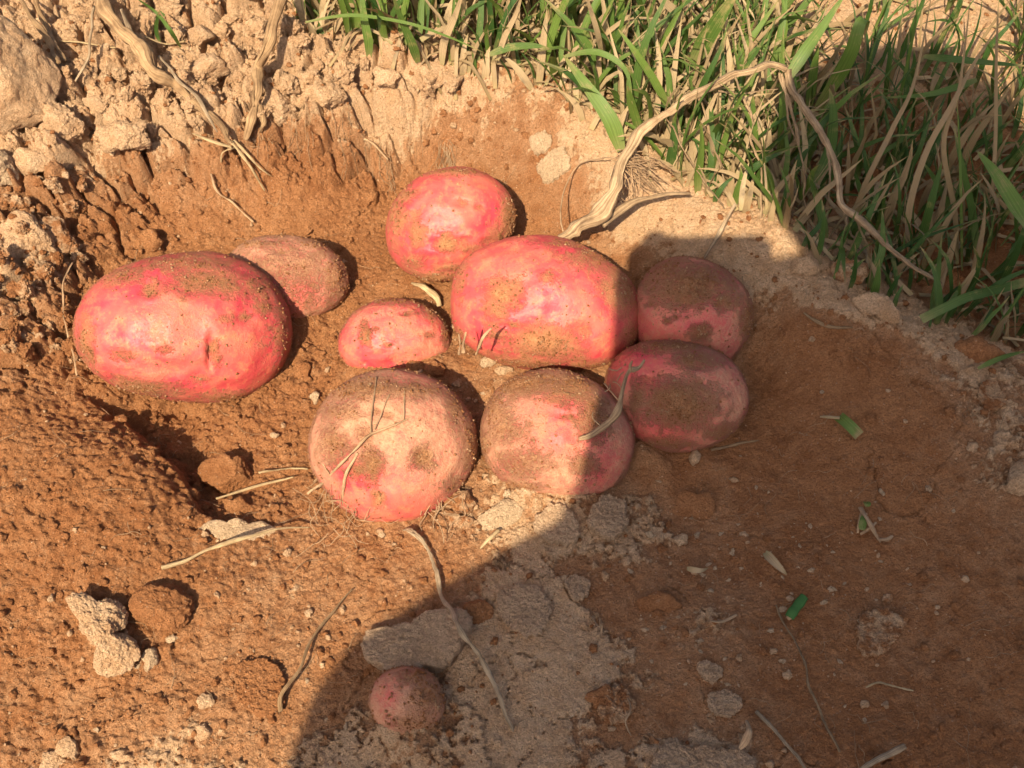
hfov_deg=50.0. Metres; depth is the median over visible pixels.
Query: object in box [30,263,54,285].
soil clod
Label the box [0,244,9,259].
soil clod
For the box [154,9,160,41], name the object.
grass blade
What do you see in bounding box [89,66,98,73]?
soil clod
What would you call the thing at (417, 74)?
soil clod
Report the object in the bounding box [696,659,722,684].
crust slab
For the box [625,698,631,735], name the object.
thin root
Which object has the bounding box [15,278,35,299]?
soil clod
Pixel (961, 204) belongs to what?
grass blade
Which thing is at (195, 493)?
soil clod
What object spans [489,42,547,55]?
grass blade
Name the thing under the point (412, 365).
soil clod
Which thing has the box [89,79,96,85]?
soil clod
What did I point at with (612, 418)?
root stub
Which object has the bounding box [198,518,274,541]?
soil clod
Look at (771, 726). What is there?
thin root
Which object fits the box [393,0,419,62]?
grass blade
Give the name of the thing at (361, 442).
fine root
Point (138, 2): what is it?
soil clod
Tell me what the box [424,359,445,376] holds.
soil clod
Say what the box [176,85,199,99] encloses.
soil clod
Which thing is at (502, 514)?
soil clod
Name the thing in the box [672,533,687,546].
pebble
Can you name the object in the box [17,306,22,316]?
soil clod
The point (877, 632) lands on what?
crust slab
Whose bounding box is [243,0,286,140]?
dry stem
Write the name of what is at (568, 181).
fine root
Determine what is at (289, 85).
soil clod
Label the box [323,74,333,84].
soil clod
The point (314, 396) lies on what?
pebble
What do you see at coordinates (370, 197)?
soil clod
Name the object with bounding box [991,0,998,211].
grass blade
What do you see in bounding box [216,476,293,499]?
straw
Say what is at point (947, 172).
grass blade
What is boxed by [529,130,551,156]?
crust slab
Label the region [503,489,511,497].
pebble
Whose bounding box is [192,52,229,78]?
soil clod
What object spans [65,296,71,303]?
soil clod
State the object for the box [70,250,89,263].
soil clod
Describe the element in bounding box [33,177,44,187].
soil clod
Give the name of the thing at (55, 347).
soil clod
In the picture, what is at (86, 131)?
soil clod
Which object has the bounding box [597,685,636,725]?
clod
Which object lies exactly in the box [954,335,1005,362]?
soil clod
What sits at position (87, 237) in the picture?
soil clod
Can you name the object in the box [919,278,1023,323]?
grass blade
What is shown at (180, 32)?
soil clod
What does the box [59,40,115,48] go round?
straw
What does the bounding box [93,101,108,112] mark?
soil clod
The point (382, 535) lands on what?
pebble
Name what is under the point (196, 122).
soil clod
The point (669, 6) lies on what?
grass blade
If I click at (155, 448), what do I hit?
soil clod
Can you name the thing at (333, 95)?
soil clod
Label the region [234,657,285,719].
crust slab
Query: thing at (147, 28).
soil clod
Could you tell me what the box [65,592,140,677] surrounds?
soil clod
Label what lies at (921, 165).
grass blade
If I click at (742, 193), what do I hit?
grass blade
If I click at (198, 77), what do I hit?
soil clod
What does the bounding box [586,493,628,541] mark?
crust slab
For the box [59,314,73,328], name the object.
soil clod
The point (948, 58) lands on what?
grass blade
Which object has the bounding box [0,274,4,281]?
soil clod
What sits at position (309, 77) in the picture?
soil clod
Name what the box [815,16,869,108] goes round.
grass blade
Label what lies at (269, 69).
soil clod
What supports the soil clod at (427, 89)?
on the ground at (560, 644)
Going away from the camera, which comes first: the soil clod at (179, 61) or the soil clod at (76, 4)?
the soil clod at (179, 61)
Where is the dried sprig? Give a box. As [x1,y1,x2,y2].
[857,501,893,542]
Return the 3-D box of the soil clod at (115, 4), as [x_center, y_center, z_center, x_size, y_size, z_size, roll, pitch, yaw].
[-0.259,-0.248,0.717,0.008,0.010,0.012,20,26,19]
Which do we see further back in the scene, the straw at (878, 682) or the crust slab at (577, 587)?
the crust slab at (577, 587)
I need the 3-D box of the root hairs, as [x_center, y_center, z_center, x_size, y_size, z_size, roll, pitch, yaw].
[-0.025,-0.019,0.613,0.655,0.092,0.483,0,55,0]
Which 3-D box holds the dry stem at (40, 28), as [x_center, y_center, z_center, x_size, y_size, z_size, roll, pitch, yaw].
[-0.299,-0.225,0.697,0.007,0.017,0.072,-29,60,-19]
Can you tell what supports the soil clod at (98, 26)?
on the ground at (560, 644)
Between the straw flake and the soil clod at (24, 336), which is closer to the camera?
the straw flake
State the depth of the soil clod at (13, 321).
0.62 m
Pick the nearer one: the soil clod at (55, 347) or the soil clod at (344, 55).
the soil clod at (55, 347)
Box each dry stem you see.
[19,0,60,63]
[33,0,66,61]
[93,0,271,190]
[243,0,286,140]
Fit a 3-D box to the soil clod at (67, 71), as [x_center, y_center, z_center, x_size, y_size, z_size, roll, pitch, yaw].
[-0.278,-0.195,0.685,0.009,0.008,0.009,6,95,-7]
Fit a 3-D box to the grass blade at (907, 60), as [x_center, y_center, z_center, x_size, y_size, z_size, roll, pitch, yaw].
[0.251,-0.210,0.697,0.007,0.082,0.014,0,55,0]
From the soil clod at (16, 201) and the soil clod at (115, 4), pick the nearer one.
the soil clod at (16, 201)
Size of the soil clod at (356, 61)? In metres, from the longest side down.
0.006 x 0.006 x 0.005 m
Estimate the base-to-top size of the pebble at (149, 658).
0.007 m
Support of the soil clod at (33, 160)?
on the ground at (560, 644)
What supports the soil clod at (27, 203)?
on the ground at (560, 644)
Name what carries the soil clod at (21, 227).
on the ground at (560, 644)
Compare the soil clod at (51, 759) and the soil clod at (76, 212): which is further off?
the soil clod at (76, 212)
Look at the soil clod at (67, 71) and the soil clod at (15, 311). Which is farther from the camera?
the soil clod at (67, 71)
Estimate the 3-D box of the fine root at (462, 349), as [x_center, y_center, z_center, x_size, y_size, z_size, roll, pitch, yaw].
[-0.020,-0.022,0.578,0.019,0.018,0.005,0,55,0]
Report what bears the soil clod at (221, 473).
on the ground at (560, 644)
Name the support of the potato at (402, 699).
on the ground at (560, 644)
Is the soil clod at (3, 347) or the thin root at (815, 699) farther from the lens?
the soil clod at (3, 347)
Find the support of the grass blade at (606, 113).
on the ground at (560, 644)
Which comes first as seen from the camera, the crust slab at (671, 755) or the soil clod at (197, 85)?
the crust slab at (671, 755)
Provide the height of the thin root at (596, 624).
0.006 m
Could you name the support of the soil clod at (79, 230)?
on the ground at (560, 644)
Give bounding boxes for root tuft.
[419,495,465,542]
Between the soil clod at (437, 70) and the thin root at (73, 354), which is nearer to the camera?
the thin root at (73, 354)
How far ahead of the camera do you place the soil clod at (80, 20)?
0.72 m
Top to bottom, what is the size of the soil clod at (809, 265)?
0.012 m
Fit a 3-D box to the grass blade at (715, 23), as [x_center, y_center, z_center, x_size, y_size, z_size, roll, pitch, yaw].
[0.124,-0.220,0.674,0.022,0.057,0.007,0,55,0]
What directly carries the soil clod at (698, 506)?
on the ground at (560, 644)
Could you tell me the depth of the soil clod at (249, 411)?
0.63 m
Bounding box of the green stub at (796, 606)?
[785,594,807,619]
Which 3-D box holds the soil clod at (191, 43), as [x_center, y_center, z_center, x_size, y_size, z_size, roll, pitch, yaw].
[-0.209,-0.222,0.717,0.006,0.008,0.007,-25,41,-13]
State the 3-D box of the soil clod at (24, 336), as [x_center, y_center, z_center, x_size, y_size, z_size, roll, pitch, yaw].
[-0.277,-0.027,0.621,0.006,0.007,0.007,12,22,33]
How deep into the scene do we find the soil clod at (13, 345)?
0.61 m
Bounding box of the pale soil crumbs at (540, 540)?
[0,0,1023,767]
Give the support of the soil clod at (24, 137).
on the ground at (560, 644)
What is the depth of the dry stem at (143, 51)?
0.68 m
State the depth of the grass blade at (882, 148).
0.63 m
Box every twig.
[403,528,513,731]
[711,440,758,450]
[803,312,852,328]
[860,743,906,767]
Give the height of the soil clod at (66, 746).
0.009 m
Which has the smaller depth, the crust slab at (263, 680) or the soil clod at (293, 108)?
the crust slab at (263, 680)
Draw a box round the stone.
[0,149,19,185]
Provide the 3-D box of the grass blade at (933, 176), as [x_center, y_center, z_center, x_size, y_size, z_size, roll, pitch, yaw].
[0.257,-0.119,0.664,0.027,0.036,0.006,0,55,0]
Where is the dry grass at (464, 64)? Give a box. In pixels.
[292,0,1023,346]
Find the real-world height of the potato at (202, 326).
0.093 m
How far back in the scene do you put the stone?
0.66 m
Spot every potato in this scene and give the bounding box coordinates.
[72,249,292,404]
[229,232,350,318]
[307,367,478,521]
[336,296,451,368]
[367,665,445,734]
[385,166,517,282]
[450,234,637,370]
[479,367,635,494]
[603,338,750,453]
[636,255,754,359]
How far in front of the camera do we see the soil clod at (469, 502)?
0.58 m
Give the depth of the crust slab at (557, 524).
0.57 m
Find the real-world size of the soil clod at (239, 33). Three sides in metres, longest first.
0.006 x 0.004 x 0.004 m
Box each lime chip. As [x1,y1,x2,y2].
[645,531,653,538]
[779,606,786,611]
[827,586,837,592]
[878,488,885,495]
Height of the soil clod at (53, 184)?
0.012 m
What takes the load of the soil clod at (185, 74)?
on the ground at (560, 644)
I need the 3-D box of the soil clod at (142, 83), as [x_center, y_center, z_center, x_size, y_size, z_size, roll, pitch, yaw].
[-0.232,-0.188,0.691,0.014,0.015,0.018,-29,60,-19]
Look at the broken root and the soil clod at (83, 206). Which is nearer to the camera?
the broken root
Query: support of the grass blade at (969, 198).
on the ground at (560, 644)
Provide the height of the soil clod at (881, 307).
0.014 m
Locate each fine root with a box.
[293,376,411,556]
[458,327,491,354]
[560,157,618,231]
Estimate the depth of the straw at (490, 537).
0.57 m
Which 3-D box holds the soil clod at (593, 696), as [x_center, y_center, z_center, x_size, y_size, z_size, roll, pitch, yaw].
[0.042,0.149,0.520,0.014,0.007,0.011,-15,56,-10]
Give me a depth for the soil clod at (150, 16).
0.71 m
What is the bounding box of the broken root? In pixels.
[277,588,352,712]
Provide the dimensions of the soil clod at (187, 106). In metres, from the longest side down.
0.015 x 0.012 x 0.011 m
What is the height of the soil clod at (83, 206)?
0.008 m
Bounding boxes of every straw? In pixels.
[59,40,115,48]
[145,36,184,44]
[161,527,309,569]
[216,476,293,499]
[258,467,307,473]
[411,282,441,306]
[480,529,499,548]
[704,203,736,258]
[711,614,737,622]
[866,681,913,690]
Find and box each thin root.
[62,262,77,375]
[210,173,253,222]
[364,138,387,159]
[591,616,602,637]
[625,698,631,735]
[755,710,805,767]
[775,605,840,752]
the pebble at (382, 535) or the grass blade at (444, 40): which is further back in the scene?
the grass blade at (444, 40)
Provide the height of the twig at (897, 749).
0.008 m
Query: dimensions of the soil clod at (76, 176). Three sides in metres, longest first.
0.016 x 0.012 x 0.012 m
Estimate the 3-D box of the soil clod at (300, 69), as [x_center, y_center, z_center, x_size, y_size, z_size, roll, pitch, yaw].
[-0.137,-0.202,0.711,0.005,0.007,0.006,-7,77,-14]
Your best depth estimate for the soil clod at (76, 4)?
0.71 m
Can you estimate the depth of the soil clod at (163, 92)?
0.69 m
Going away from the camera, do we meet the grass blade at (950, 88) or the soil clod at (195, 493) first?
the soil clod at (195, 493)
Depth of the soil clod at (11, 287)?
0.62 m
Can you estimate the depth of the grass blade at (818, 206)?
0.64 m
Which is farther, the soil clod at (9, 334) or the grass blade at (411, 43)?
the grass blade at (411, 43)
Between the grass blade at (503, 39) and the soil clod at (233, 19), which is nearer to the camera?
the grass blade at (503, 39)
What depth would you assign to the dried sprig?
0.56 m
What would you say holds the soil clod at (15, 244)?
on the ground at (560, 644)
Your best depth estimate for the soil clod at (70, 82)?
0.69 m
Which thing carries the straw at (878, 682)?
on the ground at (560, 644)
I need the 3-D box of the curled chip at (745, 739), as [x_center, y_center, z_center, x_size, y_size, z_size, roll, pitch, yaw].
[0.107,0.161,0.505,0.007,0.007,0.014,0,55,0]
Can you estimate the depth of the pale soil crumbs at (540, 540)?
0.62 m
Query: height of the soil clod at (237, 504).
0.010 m
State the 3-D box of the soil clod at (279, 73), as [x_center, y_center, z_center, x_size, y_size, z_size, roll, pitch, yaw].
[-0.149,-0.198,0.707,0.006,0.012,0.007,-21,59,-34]
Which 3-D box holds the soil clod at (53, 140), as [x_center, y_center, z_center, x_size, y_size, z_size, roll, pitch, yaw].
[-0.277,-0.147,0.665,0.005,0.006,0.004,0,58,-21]
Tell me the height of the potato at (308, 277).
0.054 m
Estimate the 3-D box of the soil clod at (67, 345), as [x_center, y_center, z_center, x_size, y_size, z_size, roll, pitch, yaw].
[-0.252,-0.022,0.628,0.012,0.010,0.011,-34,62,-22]
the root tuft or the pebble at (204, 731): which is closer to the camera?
the pebble at (204, 731)
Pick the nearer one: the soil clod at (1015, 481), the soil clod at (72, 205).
the soil clod at (1015, 481)
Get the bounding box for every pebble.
[141,647,158,671]
[165,634,177,642]
[194,723,212,741]
[196,693,214,709]
[270,432,278,437]
[309,391,319,404]
[378,532,384,537]
[480,356,495,367]
[494,366,512,374]
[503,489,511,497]
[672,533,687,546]
[689,450,700,465]
[882,594,892,603]
[961,575,969,582]
[966,442,977,451]
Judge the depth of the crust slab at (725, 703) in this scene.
0.52 m
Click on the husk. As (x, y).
(695, 570)
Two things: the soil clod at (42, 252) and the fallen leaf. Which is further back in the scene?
the soil clod at (42, 252)
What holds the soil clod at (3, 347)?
on the ground at (560, 644)
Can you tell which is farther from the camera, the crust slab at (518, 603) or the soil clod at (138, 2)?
the soil clod at (138, 2)
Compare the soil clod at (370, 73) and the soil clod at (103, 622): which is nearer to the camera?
the soil clod at (103, 622)
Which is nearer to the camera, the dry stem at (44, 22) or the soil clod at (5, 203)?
the soil clod at (5, 203)
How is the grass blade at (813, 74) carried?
on the ground at (560, 644)
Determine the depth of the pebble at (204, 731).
0.51 m
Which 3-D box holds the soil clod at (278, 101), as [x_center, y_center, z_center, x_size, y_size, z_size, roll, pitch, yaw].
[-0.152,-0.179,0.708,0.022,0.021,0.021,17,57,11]
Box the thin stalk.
[75,6,94,81]
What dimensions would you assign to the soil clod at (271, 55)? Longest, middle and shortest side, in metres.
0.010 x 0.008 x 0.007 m
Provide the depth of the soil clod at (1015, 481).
0.56 m
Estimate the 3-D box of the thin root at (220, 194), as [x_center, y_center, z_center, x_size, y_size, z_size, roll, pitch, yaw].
[-0.180,-0.117,0.700,0.032,0.025,0.005,32,61,20]
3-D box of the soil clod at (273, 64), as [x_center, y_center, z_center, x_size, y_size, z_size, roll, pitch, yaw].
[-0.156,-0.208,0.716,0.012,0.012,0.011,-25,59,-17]
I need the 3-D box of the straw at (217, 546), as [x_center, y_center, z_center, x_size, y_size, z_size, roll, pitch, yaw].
[-0.140,0.082,0.558,0.075,0.014,0.004,-18,57,-12]
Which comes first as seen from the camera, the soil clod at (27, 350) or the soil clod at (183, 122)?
the soil clod at (27, 350)
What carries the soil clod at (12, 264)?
on the ground at (560, 644)
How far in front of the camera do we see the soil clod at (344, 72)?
0.70 m
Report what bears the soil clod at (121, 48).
on the ground at (560, 644)
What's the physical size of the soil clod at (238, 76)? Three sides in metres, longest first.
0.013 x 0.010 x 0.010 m
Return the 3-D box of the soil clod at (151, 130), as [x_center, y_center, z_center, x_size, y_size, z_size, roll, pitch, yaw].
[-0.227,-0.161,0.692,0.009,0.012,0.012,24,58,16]
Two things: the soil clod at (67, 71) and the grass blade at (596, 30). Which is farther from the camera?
the soil clod at (67, 71)
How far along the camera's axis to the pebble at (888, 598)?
0.55 m
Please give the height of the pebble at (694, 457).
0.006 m
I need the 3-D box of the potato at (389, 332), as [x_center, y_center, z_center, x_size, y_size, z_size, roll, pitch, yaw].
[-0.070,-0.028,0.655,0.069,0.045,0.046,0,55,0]
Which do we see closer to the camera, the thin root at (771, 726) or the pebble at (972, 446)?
the thin root at (771, 726)
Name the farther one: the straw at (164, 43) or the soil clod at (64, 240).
the straw at (164, 43)
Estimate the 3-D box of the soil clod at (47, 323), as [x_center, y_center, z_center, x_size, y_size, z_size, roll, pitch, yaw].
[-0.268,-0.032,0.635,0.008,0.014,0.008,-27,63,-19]
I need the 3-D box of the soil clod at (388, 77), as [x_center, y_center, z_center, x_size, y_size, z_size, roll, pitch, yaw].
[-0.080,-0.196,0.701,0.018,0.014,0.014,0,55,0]
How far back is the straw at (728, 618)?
0.54 m
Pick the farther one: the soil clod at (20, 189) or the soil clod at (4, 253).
the soil clod at (20, 189)
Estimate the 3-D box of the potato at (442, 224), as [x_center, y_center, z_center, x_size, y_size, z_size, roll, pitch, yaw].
[-0.037,-0.099,0.677,0.082,0.069,0.070,0,55,0]
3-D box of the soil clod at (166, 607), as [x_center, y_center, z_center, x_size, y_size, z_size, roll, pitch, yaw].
[-0.172,0.110,0.539,0.031,0.022,0.025,0,55,0]
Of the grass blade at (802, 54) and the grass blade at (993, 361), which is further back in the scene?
the grass blade at (802, 54)
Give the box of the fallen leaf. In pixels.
[820,413,862,438]
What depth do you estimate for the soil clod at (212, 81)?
0.70 m
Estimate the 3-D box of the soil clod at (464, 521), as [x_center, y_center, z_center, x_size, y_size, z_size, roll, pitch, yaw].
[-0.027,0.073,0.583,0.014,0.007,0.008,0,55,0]
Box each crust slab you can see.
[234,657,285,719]
[360,608,472,673]
[496,583,551,638]
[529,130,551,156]
[533,502,580,547]
[536,146,570,183]
[564,574,590,601]
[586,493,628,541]
[650,742,756,767]
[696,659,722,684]
[707,689,742,718]
[854,607,908,657]
[977,376,1006,412]
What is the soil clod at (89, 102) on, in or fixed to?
on the ground at (560, 644)
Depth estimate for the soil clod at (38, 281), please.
0.63 m
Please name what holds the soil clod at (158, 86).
on the ground at (560, 644)
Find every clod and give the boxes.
[0,209,57,265]
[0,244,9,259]
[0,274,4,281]
[0,325,21,343]
[0,344,6,350]
[3,200,9,206]
[5,280,18,297]
[5,338,19,352]
[6,186,11,192]
[8,194,26,209]
[8,315,19,326]
[9,307,18,315]
[10,261,15,269]
[12,147,52,175]
[14,186,22,192]
[14,220,30,234]
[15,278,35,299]
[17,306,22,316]
[17,342,37,358]
[18,299,34,316]
[19,133,29,143]
[20,258,34,271]
[21,332,27,341]
[22,272,32,280]
[24,199,30,206]
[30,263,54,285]
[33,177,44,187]
[34,277,42,285]
[38,108,85,147]
[38,249,46,254]
[39,216,76,256]
[39,751,66,767]
[41,319,56,330]
[43,175,63,193]
[49,342,61,353]
[50,136,57,143]
[53,251,63,263]
[54,277,61,283]
[54,337,62,343]
[55,736,79,759]
[59,65,73,78]
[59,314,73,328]
[60,336,76,357]
[61,217,69,231]
[63,199,78,212]
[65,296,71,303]
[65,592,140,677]
[66,89,75,97]
[67,169,82,181]
[68,80,73,86]
[70,243,79,251]
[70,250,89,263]
[72,352,81,360]
[73,14,85,32]
[73,207,79,215]
[74,0,79,7]
[75,177,87,191]
[75,232,95,241]
[76,228,85,234]
[79,199,87,212]
[82,94,102,115]
[83,125,89,136]
[84,20,103,32]
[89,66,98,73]
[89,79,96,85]
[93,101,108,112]
[95,119,151,152]
[109,0,122,9]
[111,67,128,81]
[114,414,127,421]
[118,44,123,51]
[118,84,134,100]
[128,70,155,99]
[128,582,194,631]
[129,8,139,19]
[134,0,147,5]
[134,104,143,118]
[137,62,146,73]
[140,11,156,24]
[140,19,153,37]
[140,228,163,251]
[145,121,158,139]
[147,446,158,454]
[154,82,167,88]
[156,87,169,102]
[156,95,171,106]
[160,2,183,22]
[162,26,187,46]
[165,467,175,474]
[169,53,193,73]
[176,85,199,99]
[178,118,188,126]
[181,69,188,78]
[181,96,203,112]
[185,111,206,132]
[187,24,215,48]
[187,40,195,45]
[188,487,199,499]
[190,70,209,83]
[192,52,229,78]
[194,82,202,88]
[197,453,252,493]
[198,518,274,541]
[206,76,218,86]
[207,20,230,44]
[221,13,242,25]
[222,496,249,514]
[232,40,242,46]
[232,69,245,84]
[236,30,242,36]
[243,44,256,56]
[244,407,254,416]
[247,29,254,37]
[250,18,267,38]
[257,103,273,120]
[260,88,295,126]
[266,65,271,72]
[267,58,280,74]
[268,52,274,60]
[274,68,283,85]
[277,13,292,37]
[278,72,301,95]
[288,17,304,36]
[289,104,295,110]
[290,33,310,47]
[294,361,311,378]
[296,101,304,108]
[297,66,303,73]
[301,69,321,84]
[305,83,347,107]
[308,63,321,71]
[319,48,327,56]
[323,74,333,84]
[333,58,357,84]
[337,50,350,60]
[353,56,359,64]
[359,57,369,70]
[361,189,378,205]
[368,70,372,78]
[372,66,400,87]
[401,60,447,88]
[406,360,423,370]
[411,69,421,91]
[414,72,435,97]
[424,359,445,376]
[441,71,463,93]
[443,490,476,513]
[447,514,473,528]
[462,599,493,624]
[477,498,522,530]
[585,684,613,708]
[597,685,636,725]
[637,591,682,611]
[672,490,715,518]
[791,254,820,275]
[830,258,869,284]
[852,292,899,325]
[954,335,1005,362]
[1005,461,1023,495]
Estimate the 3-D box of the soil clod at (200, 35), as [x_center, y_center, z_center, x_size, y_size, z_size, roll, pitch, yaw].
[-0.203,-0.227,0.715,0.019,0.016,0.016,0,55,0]
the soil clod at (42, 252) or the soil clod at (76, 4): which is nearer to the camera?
the soil clod at (42, 252)
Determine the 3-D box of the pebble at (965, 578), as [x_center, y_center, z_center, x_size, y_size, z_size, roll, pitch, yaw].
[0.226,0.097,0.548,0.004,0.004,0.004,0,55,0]
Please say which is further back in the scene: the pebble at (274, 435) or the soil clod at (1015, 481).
the pebble at (274, 435)
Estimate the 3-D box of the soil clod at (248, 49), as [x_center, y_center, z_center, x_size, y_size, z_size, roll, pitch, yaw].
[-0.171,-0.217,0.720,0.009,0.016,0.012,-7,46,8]
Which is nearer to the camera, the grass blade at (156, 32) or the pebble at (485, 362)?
the pebble at (485, 362)
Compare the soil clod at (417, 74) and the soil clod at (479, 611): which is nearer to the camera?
the soil clod at (479, 611)
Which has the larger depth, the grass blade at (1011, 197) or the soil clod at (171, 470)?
the grass blade at (1011, 197)
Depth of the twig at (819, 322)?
0.61 m
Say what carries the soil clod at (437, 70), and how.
on the ground at (560, 644)
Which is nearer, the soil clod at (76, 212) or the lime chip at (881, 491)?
the lime chip at (881, 491)
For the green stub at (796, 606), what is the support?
on the ground at (560, 644)
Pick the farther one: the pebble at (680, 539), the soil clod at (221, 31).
the soil clod at (221, 31)
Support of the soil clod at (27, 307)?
on the ground at (560, 644)
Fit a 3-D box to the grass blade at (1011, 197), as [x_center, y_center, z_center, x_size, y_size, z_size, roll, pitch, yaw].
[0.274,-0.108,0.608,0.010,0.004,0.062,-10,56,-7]
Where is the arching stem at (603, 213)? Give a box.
[558,61,941,285]
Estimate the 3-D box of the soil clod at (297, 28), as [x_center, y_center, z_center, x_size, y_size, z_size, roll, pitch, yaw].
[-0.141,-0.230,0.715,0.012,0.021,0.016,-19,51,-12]
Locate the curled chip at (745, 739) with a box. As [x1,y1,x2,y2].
[737,720,751,749]
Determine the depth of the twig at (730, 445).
0.60 m
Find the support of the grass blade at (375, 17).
on the dry grass at (464, 64)
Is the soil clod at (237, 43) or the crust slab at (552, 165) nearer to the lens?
the crust slab at (552, 165)
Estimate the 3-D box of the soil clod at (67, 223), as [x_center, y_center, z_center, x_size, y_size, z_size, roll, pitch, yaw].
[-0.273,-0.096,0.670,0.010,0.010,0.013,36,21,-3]
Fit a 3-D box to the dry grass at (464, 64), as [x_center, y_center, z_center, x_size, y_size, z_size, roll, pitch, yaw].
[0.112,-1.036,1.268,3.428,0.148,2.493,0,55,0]
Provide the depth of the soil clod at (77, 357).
0.63 m
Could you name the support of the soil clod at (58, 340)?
on the ground at (560, 644)
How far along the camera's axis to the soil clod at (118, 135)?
0.67 m
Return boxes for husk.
[687,567,707,572]
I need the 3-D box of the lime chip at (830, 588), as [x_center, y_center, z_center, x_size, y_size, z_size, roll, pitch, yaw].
[0.161,0.104,0.554,0.006,0.001,0.004,-14,69,4]
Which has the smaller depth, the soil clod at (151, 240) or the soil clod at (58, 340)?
the soil clod at (58, 340)
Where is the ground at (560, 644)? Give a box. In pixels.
[0,0,1023,767]
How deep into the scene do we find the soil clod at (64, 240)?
0.66 m
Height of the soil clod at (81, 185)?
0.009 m
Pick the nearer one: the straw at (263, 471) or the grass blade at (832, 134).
the straw at (263, 471)
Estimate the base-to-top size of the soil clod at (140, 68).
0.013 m
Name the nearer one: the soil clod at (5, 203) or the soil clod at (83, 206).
the soil clod at (5, 203)
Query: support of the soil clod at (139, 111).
on the ground at (560, 644)
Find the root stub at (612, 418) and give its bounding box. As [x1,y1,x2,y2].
[578,359,644,440]
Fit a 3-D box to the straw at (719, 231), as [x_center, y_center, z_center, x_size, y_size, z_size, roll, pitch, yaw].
[0.122,-0.088,0.643,0.003,0.027,0.029,34,62,21]
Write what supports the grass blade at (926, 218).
on the ground at (560, 644)
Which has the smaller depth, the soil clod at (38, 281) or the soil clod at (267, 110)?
the soil clod at (38, 281)
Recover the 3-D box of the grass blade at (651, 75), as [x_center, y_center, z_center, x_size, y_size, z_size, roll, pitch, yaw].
[0.080,-0.185,0.655,0.038,0.056,0.010,0,55,0]
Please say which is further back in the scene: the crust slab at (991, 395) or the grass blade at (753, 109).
the grass blade at (753, 109)
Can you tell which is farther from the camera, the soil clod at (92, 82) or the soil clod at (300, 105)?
the soil clod at (300, 105)
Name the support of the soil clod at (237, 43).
on the ground at (560, 644)
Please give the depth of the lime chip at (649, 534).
0.58 m
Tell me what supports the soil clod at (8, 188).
on the ground at (560, 644)
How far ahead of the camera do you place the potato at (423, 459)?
0.56 m
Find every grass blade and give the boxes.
[139,0,180,47]
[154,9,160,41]
[305,13,483,52]
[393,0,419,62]
[439,0,461,65]
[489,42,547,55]
[496,0,521,60]
[563,55,624,151]
[565,48,631,92]
[586,0,602,49]
[618,29,670,106]
[658,0,683,28]
[690,0,735,61]
[739,163,748,210]
[751,94,758,149]
[784,0,842,77]
[806,44,818,105]
[809,88,837,192]
[809,176,827,237]
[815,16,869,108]
[857,0,930,230]
[881,78,976,97]
[895,0,917,109]
[904,10,1008,262]
[917,162,941,249]
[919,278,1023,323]
[923,54,1023,65]
[925,164,950,210]
[941,3,969,263]
[954,127,978,253]
[956,93,962,270]
[977,151,1023,227]
[977,351,1023,369]
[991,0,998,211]
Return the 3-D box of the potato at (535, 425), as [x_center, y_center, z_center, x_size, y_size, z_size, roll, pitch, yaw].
[0.025,0.027,0.599,0.086,0.074,0.073,0,55,0]
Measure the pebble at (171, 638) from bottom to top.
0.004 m
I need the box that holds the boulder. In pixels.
[0,14,62,134]
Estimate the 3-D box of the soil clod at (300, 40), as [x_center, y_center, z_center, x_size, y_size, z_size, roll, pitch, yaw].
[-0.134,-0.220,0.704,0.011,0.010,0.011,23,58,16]
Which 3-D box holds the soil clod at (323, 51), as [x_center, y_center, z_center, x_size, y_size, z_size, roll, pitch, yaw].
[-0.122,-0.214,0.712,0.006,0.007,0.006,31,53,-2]
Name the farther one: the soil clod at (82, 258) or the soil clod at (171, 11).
the soil clod at (171, 11)
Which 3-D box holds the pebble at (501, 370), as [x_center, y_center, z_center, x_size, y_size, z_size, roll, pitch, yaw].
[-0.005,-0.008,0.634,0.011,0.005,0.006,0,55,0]
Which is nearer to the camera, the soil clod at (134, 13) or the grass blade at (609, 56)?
the grass blade at (609, 56)
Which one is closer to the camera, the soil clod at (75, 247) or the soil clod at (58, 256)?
the soil clod at (58, 256)
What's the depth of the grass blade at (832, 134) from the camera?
0.67 m
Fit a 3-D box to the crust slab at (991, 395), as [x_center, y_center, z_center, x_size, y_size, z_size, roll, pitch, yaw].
[0.257,0.007,0.591,0.016,0.011,0.019,-11,56,-8]
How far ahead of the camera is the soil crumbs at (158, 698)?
0.58 m
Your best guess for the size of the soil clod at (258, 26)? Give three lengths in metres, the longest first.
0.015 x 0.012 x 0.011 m
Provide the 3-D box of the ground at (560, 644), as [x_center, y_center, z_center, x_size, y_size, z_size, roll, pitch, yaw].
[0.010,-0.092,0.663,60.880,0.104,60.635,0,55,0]
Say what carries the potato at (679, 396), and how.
on the ground at (560, 644)
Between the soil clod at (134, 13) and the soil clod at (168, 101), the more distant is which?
the soil clod at (134, 13)
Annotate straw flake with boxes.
[763,551,786,574]
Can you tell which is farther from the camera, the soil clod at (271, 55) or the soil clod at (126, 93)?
the soil clod at (271, 55)
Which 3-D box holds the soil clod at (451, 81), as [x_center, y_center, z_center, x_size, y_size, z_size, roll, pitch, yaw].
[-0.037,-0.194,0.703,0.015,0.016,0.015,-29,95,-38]
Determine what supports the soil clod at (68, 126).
on the ground at (560, 644)
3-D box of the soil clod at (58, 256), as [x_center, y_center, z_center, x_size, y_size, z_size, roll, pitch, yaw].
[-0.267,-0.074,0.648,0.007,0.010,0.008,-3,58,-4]
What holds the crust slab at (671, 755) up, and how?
on the ground at (560, 644)
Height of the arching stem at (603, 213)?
0.077 m
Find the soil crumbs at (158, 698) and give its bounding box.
[0,0,1023,767]
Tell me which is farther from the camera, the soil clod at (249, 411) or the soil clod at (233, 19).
the soil clod at (233, 19)

